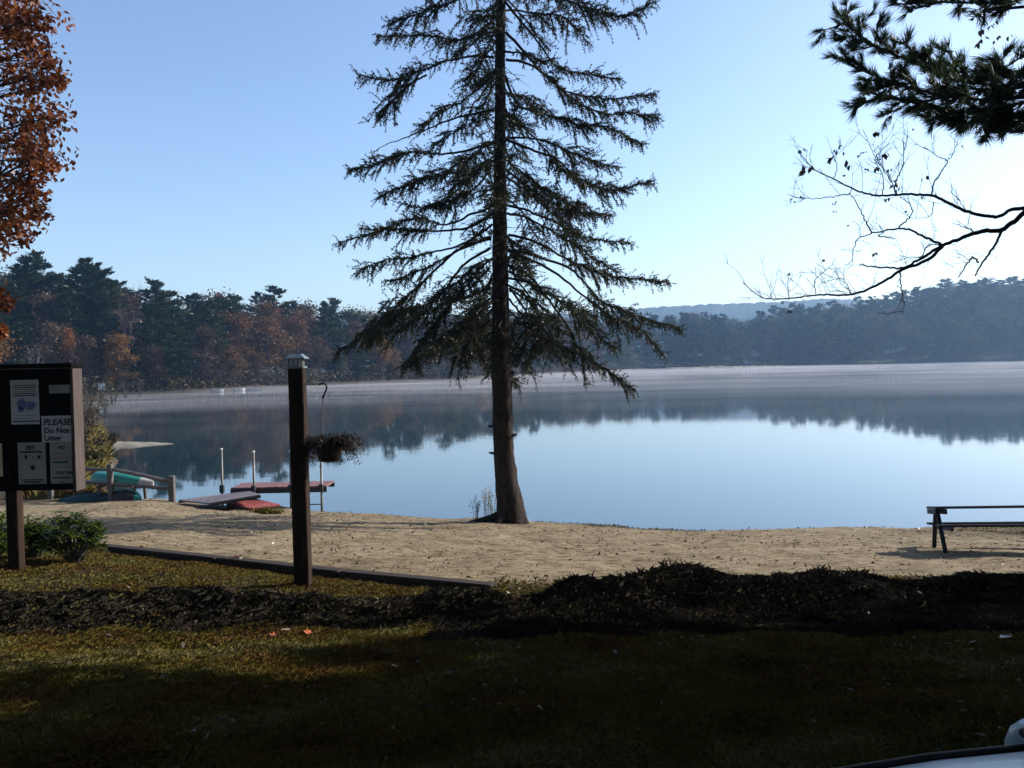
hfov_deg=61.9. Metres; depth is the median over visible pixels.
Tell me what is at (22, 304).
pine tree
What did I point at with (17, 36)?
oak tree
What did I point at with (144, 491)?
trestle
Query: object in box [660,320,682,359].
pine tree
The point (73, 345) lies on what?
autumn tree
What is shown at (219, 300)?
pine tree
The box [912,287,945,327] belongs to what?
pine tree
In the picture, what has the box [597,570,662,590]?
dead clump
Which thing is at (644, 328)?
pine tree
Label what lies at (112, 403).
shrub
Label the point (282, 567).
landscape timber
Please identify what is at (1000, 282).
pine tree
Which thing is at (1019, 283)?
pine tree
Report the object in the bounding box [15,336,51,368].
birch tree
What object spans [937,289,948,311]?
pine tree
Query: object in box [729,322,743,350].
pine tree
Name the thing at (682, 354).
pine tree
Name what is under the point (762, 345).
pine tree
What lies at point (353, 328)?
autumn tree
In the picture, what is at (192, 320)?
pine tree
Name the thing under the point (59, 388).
notice
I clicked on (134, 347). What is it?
pine tree
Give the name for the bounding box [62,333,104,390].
autumn tree
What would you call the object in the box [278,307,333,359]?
autumn tree
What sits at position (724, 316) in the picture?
pine tree
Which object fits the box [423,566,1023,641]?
weeds
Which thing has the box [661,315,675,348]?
pine tree
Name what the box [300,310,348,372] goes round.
pine tree
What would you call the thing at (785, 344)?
pine tree
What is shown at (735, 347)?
autumn tree
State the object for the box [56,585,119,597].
dead clump
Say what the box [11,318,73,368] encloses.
autumn tree
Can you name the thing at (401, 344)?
autumn tree
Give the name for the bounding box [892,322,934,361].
tree
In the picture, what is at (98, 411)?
shrub
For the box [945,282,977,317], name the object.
pine tree
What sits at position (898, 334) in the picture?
autumn tree
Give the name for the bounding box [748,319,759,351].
pine tree
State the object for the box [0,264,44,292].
autumn tree
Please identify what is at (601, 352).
autumn tree
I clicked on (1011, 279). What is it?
pine tree
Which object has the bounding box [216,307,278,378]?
autumn tree
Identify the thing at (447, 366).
autumn tree
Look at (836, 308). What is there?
pine tree
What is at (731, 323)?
autumn tree
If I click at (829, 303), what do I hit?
pine tree
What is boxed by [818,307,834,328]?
autumn tree
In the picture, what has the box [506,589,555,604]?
dead clump
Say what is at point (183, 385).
shore undergrowth
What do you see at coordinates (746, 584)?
dead clump
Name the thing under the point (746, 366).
sandbar
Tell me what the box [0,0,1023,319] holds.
sky
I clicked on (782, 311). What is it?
pine tree
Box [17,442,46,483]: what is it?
notice
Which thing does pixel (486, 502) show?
weed
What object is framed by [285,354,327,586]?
lamp post
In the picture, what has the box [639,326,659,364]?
pine tree
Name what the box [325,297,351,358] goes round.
pine tree
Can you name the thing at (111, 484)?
split rail fence
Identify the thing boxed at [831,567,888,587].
dead clump
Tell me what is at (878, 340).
autumn tree
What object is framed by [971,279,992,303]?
pine tree
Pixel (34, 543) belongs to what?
rhododendron bush
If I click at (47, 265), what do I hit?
pine tree
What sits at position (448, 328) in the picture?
autumn tree
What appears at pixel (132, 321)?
autumn tree
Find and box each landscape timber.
[105,543,220,563]
[216,556,343,578]
[339,569,495,588]
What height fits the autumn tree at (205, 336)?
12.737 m
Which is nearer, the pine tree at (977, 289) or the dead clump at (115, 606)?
the dead clump at (115, 606)
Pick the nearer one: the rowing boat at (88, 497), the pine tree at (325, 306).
the rowing boat at (88, 497)
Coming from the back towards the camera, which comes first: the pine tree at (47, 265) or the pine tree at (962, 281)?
the pine tree at (962, 281)
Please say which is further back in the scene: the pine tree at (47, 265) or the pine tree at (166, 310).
the pine tree at (47, 265)
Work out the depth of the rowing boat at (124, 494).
21.75 m
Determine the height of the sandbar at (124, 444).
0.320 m
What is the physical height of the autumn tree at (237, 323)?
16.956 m
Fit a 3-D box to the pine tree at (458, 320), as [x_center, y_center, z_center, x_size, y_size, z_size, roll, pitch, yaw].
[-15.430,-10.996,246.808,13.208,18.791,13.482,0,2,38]
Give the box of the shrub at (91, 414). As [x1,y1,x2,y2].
[83,400,100,427]
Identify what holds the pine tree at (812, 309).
on the terrain at (1004, 351)
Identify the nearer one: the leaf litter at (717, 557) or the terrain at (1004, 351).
the leaf litter at (717, 557)
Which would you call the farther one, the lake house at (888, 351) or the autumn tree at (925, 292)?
the autumn tree at (925, 292)
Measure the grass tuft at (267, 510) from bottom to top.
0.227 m
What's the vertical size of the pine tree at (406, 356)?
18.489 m
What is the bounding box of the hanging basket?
[291,398,368,467]
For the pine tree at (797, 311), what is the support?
on the terrain at (1004, 351)
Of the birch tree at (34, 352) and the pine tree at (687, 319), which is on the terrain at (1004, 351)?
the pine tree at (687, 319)
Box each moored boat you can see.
[210,389,223,391]
[233,388,244,390]
[245,387,260,390]
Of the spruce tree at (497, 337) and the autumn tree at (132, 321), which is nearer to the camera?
the spruce tree at (497, 337)
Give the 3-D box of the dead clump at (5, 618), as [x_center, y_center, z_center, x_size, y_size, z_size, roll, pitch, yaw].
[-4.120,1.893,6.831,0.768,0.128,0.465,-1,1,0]
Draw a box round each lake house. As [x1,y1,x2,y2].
[741,352,759,363]
[878,339,900,353]
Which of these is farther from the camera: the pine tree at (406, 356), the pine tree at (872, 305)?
the pine tree at (872, 305)
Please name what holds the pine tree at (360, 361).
on the terrain at (1004, 351)
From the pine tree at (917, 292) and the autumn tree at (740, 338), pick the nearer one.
the autumn tree at (740, 338)
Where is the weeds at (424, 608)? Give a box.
[0,585,500,636]
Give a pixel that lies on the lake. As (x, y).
(887, 446)
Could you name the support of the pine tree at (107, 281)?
on the terrain at (1004, 351)
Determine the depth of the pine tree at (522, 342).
296.25 m
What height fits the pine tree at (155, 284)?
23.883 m
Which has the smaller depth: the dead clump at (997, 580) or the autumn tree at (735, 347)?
the dead clump at (997, 580)
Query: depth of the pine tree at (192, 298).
179.09 m
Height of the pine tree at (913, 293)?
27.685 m
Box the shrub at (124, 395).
[115,372,135,398]
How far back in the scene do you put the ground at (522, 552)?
12.95 m
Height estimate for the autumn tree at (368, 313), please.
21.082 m
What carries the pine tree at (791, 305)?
on the terrain at (1004, 351)
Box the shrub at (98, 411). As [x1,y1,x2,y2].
[83,389,107,424]
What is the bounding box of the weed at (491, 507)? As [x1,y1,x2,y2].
[487,490,495,513]
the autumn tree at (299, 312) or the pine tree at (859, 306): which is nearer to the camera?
the autumn tree at (299, 312)
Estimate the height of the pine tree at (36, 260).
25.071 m
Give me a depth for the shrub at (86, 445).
33.13 m
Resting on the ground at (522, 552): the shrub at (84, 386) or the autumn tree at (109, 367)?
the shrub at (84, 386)
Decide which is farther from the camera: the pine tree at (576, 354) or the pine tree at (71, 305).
the pine tree at (576, 354)
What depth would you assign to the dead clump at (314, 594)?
7.61 m
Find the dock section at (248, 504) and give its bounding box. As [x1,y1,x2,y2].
[226,499,279,509]
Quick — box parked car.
[837,718,1023,767]
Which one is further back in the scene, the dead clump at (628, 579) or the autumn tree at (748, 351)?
the autumn tree at (748, 351)
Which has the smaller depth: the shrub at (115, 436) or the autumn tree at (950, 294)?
the shrub at (115, 436)
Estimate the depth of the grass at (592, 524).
17.05 m
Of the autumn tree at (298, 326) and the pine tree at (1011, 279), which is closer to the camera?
the autumn tree at (298, 326)
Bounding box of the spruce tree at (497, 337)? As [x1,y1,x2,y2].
[328,0,686,524]
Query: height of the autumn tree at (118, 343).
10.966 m
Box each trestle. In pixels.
[95,485,106,493]
[130,486,146,498]
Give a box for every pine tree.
[0,263,49,357]
[0,286,52,368]
[0,293,37,369]
[3,321,41,368]
[8,250,60,334]
[31,262,57,294]
[31,266,117,372]
[33,290,101,374]
[37,272,75,362]
[65,256,127,342]
[75,294,132,379]
[83,266,132,372]
[115,279,137,372]
[120,341,147,386]
[127,303,179,384]
[130,276,172,366]
[136,290,193,369]
[157,305,189,375]
[157,307,198,388]
[180,292,221,363]
[180,303,218,375]
[190,300,231,371]
[210,296,247,378]
[214,293,253,369]
[243,291,272,370]
[258,285,294,371]
[273,301,311,368]
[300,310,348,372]
[312,300,351,370]
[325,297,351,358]
[344,314,378,371]
[347,335,369,378]
[369,300,397,360]
[369,321,394,372]
[394,313,428,374]
[430,309,451,369]
[441,314,480,369]
[509,311,523,359]
[510,325,535,370]
[532,333,551,371]
[546,323,560,367]
[563,335,580,366]
[585,320,609,361]
[603,322,629,363]
[620,320,648,363]
[634,321,649,357]
[639,315,664,353]
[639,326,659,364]
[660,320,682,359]
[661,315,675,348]
[669,320,693,353]
[674,312,691,338]
[674,342,690,365]
[678,317,691,345]
[682,332,708,366]
[699,312,709,333]
[704,318,731,356]
[706,314,719,341]
[717,313,729,346]
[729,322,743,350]
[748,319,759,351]
[752,310,768,338]
[752,318,775,356]
[754,339,768,362]
[763,338,782,364]
[766,305,779,333]
[774,328,793,363]
[776,308,791,333]
[788,302,797,322]
[790,306,810,337]
[793,333,813,362]
[798,303,806,327]
[802,307,826,339]
[810,303,827,331]
[824,300,838,328]
[827,303,847,339]
[852,296,863,311]
[855,299,886,337]
[856,304,868,325]
[864,296,884,323]
[869,299,893,337]
[875,294,894,321]
[889,291,903,315]
[890,293,914,327]
[897,289,910,315]
[904,289,919,327]
[908,285,929,315]
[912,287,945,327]
[926,323,949,360]
[930,277,956,314]
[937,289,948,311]
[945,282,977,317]
[957,279,970,296]
[960,282,985,318]
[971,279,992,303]
[979,277,998,294]
[981,282,1004,310]
[994,279,1004,288]
[1003,276,1021,290]
[1009,279,1023,310]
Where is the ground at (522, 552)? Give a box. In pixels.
[0,394,1023,767]
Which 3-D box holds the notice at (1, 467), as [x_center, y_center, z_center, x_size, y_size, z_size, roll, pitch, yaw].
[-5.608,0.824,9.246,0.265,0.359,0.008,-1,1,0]
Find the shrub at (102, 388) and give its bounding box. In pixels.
[93,375,110,402]
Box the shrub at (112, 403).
[100,372,126,405]
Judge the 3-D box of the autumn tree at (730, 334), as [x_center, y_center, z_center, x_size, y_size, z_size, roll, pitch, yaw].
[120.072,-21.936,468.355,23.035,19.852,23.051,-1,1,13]
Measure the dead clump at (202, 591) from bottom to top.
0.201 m
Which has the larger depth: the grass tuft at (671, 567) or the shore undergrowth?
the shore undergrowth
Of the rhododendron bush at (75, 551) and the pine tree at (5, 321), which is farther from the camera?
the pine tree at (5, 321)
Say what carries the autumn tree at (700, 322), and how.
on the terrain at (1004, 351)
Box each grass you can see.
[0,544,1023,767]
[538,521,1023,534]
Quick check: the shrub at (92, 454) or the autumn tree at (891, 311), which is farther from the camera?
the autumn tree at (891, 311)
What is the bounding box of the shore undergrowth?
[82,353,1023,392]
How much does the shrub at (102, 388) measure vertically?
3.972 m
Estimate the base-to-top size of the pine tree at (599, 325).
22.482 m
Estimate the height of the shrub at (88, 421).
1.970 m
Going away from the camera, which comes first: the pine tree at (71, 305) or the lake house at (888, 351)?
the pine tree at (71, 305)
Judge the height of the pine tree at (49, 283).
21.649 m
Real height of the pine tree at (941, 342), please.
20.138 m
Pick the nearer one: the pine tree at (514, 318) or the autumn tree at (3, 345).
the autumn tree at (3, 345)
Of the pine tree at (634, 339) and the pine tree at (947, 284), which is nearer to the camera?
the pine tree at (634, 339)
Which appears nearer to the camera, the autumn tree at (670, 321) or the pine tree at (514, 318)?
the pine tree at (514, 318)
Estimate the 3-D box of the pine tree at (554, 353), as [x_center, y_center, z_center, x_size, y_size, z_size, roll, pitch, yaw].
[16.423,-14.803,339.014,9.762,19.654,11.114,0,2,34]
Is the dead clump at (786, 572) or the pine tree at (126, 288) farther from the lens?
the pine tree at (126, 288)
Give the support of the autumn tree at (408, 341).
on the terrain at (1004, 351)
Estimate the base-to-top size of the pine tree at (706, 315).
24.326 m
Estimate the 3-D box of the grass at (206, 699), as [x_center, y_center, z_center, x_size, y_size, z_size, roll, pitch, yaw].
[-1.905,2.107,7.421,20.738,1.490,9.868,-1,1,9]
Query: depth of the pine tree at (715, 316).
505.84 m
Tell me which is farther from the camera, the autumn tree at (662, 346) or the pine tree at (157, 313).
the autumn tree at (662, 346)
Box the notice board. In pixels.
[0,363,85,570]
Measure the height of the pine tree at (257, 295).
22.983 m
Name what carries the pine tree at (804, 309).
on the terrain at (1004, 351)
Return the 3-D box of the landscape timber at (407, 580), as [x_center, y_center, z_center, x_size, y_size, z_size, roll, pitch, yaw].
[-1.093,2.252,9.610,1.993,0.187,0.150,-1,1,25]
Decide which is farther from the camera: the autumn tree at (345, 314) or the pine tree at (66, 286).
the autumn tree at (345, 314)
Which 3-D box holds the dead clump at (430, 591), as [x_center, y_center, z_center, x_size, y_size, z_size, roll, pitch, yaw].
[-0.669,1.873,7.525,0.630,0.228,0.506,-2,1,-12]
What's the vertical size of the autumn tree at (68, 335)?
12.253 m
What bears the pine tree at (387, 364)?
on the terrain at (1004, 351)
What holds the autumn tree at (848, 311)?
on the terrain at (1004, 351)
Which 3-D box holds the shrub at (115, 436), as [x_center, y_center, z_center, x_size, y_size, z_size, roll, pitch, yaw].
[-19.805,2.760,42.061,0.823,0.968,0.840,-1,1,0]
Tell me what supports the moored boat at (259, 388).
on the lake
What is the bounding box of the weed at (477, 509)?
[469,495,481,518]
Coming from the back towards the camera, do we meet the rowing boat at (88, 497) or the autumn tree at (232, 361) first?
the autumn tree at (232, 361)
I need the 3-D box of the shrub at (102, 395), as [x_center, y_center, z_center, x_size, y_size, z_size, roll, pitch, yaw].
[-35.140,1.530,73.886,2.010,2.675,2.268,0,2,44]
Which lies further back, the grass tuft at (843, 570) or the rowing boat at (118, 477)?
the rowing boat at (118, 477)
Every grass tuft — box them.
[246,506,291,513]
[591,556,683,579]
[750,563,838,576]
[817,564,869,572]
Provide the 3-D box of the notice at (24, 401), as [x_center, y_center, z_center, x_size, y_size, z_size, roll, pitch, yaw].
[-5.271,0.197,9.232,0.307,0.480,0.008,-1,1,0]
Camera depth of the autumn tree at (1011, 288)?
486.03 m
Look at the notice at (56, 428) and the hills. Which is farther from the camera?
the hills
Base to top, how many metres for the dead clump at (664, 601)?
0.141 m
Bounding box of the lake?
[96,361,1023,530]
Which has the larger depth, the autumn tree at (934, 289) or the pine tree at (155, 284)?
the autumn tree at (934, 289)
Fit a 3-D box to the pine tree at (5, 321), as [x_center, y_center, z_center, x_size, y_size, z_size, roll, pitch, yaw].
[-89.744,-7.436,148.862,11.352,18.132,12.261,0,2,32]
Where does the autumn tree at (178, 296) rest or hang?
on the terrain at (1004, 351)
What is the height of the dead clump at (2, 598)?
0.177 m
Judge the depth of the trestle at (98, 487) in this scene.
21.92 m
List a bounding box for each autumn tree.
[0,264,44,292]
[0,332,22,369]
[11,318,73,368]
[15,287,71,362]
[55,324,78,362]
[55,331,81,362]
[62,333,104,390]
[77,281,138,339]
[87,303,162,376]
[95,330,143,390]
[102,349,116,388]
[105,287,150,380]
[121,299,164,375]
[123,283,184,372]
[133,343,170,389]
[145,294,201,347]
[149,344,169,383]
[186,323,233,384]
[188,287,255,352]
[215,347,247,382]
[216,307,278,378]
[217,306,272,380]
[242,351,267,383]
[246,296,289,372]
[247,312,311,376]
[260,313,320,372]
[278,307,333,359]
[279,351,297,378]
[284,297,336,371]
[306,335,337,373]
[327,304,373,371]
[331,354,347,380]
[338,319,378,372]
[364,308,375,371]
[364,340,397,374]
[388,328,408,367]
[388,348,402,375]
[389,331,426,371]
[408,324,441,372]
[421,348,436,377]
[429,359,449,371]
[430,330,473,371]
[438,321,451,368]
[523,337,546,369]
[556,315,574,344]
[565,317,588,346]
[565,323,603,366]
[592,340,607,363]
[600,319,614,356]
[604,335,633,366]
[605,317,640,356]
[628,344,640,365]
[640,336,667,364]
[660,314,679,339]
[677,311,702,346]
[692,316,715,341]
[720,327,746,358]
[724,330,762,361]
[725,317,743,329]
[726,342,744,364]
[730,319,749,333]
[741,344,756,363]
[744,319,756,337]
[752,317,775,347]
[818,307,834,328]
[834,305,855,325]
[859,322,895,362]
[869,304,901,338]
[879,314,914,361]
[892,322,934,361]
[913,286,937,313]
[924,284,943,305]
[940,285,967,311]
[1000,281,1022,312]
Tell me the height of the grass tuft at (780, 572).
0.227 m
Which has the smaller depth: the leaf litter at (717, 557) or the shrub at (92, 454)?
the leaf litter at (717, 557)
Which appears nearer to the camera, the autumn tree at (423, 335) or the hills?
the autumn tree at (423, 335)
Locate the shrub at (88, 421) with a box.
[83,412,97,436]
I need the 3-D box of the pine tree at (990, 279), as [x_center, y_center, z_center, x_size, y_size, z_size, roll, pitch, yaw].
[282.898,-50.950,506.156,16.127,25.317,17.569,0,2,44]
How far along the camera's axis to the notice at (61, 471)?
9.25 m
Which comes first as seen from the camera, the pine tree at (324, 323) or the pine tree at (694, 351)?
the pine tree at (324, 323)
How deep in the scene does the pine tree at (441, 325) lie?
262.66 m
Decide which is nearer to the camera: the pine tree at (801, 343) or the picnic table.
the picnic table
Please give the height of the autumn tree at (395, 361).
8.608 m
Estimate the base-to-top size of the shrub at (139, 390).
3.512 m
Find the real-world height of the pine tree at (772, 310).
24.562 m
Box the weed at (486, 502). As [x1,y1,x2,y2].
[481,486,491,515]
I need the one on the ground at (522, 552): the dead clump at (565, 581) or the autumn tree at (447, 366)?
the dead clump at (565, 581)
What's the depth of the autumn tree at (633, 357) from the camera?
413.18 m
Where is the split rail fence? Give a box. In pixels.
[47,464,175,501]
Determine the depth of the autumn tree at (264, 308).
195.91 m
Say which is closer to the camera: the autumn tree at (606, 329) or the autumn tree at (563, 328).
the autumn tree at (563, 328)
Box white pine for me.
[808,0,1023,151]
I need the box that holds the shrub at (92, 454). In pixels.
[84,447,105,463]
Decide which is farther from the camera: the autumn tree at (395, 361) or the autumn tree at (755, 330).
the autumn tree at (755, 330)
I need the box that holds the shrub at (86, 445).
[84,429,95,450]
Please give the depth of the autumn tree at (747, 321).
530.49 m
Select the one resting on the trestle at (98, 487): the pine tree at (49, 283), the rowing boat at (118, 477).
the rowing boat at (118, 477)
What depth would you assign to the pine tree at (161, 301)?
172.80 m
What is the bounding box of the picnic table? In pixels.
[926,505,1023,552]
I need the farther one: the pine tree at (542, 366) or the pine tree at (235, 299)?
the pine tree at (542, 366)
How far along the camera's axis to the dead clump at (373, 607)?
7.08 m
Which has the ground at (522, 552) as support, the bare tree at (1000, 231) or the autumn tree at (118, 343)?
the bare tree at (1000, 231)
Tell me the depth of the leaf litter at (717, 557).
13.72 m
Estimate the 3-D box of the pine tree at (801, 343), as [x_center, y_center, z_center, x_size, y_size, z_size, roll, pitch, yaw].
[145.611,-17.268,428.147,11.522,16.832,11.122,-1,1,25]
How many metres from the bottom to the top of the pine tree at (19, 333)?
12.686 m
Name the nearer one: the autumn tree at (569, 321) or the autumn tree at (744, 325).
the autumn tree at (569, 321)
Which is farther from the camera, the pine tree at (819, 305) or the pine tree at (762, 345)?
the pine tree at (819, 305)
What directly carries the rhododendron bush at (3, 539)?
on the ground at (522, 552)
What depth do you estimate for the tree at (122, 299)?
170.49 m
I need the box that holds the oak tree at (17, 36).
[0,0,78,340]
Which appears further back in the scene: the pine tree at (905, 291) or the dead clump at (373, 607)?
the pine tree at (905, 291)
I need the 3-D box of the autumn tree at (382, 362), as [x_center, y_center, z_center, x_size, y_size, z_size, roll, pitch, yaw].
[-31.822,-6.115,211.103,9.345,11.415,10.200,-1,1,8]
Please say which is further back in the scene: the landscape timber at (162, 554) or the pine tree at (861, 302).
the pine tree at (861, 302)
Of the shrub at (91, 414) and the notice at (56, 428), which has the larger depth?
the shrub at (91, 414)
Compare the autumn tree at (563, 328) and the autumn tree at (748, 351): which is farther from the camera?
the autumn tree at (748, 351)
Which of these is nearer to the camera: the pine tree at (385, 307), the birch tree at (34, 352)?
the birch tree at (34, 352)
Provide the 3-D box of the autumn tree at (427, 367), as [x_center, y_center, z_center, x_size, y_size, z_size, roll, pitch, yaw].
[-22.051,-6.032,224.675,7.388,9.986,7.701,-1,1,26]
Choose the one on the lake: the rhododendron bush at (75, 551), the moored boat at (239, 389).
the moored boat at (239, 389)
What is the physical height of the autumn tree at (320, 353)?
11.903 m
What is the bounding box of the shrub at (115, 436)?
[103,431,120,446]
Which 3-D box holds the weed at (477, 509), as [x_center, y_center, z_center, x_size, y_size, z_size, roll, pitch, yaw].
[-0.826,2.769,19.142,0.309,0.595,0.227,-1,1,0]
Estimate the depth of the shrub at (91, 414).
46.12 m
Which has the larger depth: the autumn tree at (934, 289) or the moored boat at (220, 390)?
the autumn tree at (934, 289)
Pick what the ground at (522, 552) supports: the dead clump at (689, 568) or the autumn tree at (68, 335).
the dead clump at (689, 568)
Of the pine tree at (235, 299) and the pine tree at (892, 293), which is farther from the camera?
the pine tree at (892, 293)
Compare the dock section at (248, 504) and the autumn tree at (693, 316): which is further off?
the autumn tree at (693, 316)
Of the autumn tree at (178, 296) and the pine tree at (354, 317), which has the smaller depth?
the autumn tree at (178, 296)
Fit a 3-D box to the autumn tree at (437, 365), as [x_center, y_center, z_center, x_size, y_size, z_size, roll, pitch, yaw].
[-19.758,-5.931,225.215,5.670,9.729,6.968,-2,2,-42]
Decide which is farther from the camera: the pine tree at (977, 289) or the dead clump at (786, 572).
the pine tree at (977, 289)
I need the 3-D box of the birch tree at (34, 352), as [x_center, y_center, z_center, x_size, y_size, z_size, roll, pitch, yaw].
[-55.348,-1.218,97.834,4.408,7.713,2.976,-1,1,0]
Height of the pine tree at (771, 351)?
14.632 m
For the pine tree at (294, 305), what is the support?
on the terrain at (1004, 351)
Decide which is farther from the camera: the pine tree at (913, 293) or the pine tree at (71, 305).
the pine tree at (913, 293)
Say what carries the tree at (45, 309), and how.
on the terrain at (1004, 351)
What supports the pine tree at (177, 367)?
on the terrain at (1004, 351)
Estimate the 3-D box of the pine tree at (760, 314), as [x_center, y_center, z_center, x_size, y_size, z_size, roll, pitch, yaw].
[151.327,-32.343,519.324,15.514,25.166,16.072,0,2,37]
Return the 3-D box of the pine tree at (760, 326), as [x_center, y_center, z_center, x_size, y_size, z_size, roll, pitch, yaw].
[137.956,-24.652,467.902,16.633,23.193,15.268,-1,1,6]
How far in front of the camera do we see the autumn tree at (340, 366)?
201.23 m
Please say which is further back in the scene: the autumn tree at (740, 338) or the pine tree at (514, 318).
the autumn tree at (740, 338)
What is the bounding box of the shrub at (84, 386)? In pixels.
[82,375,101,410]
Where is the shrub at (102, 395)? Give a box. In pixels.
[90,386,118,415]
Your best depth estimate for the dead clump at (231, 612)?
6.94 m
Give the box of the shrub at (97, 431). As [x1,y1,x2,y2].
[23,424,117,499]
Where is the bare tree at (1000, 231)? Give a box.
[722,18,1023,320]
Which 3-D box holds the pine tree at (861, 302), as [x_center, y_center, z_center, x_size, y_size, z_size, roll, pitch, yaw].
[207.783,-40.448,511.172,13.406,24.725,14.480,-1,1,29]
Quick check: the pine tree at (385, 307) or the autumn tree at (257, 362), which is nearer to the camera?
the autumn tree at (257, 362)
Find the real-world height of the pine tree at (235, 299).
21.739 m
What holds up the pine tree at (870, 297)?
on the terrain at (1004, 351)
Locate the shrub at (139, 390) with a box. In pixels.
[132,375,143,395]
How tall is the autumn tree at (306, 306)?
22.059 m
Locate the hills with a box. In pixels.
[131,298,915,362]
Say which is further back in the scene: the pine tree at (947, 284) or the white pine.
the pine tree at (947, 284)
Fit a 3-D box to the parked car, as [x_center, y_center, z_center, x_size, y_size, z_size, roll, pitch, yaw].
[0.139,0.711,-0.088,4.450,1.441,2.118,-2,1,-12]
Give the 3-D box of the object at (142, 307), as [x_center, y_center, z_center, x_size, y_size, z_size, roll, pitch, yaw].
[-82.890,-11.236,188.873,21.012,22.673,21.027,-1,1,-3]
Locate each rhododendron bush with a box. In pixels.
[0,511,6,555]
[24,514,60,557]
[38,509,109,562]
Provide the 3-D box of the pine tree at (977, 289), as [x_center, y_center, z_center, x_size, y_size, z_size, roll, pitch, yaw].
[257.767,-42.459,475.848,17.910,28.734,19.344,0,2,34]
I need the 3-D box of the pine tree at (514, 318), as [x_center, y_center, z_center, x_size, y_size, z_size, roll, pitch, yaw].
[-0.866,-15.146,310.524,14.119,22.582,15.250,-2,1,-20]
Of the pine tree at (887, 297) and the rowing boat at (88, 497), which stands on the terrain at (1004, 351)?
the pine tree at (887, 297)
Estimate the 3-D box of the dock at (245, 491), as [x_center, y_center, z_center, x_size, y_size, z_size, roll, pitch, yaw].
[-6.584,2.763,21.729,3.733,2.251,1.975,-1,1,0]
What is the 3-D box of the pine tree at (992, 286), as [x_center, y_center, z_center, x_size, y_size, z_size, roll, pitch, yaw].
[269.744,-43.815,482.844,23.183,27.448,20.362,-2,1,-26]
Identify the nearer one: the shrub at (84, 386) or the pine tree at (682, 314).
the shrub at (84, 386)
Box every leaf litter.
[0,566,1023,767]
[29,498,1023,589]
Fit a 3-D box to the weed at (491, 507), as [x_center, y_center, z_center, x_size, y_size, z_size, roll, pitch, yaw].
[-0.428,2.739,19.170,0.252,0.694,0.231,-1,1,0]
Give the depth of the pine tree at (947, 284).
499.25 m
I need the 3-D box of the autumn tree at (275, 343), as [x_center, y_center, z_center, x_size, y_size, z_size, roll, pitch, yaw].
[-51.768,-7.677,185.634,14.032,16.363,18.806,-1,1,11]
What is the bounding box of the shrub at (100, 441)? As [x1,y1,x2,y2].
[93,435,109,445]
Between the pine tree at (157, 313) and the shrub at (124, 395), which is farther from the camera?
the pine tree at (157, 313)
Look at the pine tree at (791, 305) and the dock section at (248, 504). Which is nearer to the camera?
the dock section at (248, 504)
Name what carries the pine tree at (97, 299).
on the terrain at (1004, 351)
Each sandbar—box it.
[113,441,172,446]
[666,365,798,368]
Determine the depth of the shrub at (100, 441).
35.98 m
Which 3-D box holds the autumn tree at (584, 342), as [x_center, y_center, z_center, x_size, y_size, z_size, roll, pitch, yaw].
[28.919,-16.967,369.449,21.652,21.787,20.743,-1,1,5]
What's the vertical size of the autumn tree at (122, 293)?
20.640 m
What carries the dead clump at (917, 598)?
on the ground at (522, 552)
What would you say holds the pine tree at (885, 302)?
on the terrain at (1004, 351)
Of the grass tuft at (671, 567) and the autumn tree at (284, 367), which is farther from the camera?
the autumn tree at (284, 367)
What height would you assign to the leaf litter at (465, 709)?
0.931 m
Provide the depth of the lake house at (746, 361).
437.63 m
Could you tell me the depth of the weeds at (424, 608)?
7.06 m
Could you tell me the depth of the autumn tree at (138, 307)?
170.81 m
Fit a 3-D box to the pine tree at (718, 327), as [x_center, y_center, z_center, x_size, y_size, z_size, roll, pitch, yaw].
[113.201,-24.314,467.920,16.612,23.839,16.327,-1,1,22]
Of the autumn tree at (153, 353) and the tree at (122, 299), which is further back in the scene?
the tree at (122, 299)
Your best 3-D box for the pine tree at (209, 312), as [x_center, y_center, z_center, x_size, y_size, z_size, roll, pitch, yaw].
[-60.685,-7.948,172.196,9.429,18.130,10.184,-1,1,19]
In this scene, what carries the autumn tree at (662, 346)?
on the terrain at (1004, 351)
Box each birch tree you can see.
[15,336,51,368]
[19,340,48,363]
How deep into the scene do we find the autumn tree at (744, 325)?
527.91 m
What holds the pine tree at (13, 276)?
on the terrain at (1004, 351)
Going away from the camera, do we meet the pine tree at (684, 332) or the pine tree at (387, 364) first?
the pine tree at (387, 364)
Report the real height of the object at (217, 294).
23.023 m
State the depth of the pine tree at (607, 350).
414.30 m
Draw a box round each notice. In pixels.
[0,443,2,475]
[10,380,39,424]
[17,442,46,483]
[41,415,70,441]
[49,385,69,393]
[49,442,72,483]
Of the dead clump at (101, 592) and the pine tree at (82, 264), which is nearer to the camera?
the dead clump at (101, 592)
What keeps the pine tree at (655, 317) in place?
on the terrain at (1004, 351)
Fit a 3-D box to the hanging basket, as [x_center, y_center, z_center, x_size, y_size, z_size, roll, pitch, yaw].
[-1.931,0.508,9.008,0.810,0.717,0.799,-1,1,0]
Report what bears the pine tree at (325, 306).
on the terrain at (1004, 351)
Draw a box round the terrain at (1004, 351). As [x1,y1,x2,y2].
[79,323,1023,395]
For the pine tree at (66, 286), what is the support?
on the terrain at (1004, 351)
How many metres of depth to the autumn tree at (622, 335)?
440.71 m
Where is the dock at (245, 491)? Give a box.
[178,448,334,511]
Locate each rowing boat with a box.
[57,492,106,502]
[91,471,153,486]
[112,489,141,500]
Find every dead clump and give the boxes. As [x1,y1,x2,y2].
[0,593,15,601]
[0,607,32,627]
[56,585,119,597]
[85,601,149,619]
[176,583,240,600]
[202,600,261,618]
[282,590,333,597]
[342,602,396,617]
[412,585,450,600]
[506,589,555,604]
[551,572,589,587]
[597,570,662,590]
[633,590,697,614]
[662,561,719,579]
[711,573,770,598]
[771,571,812,575]
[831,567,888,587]
[884,589,957,609]
[955,569,1022,595]

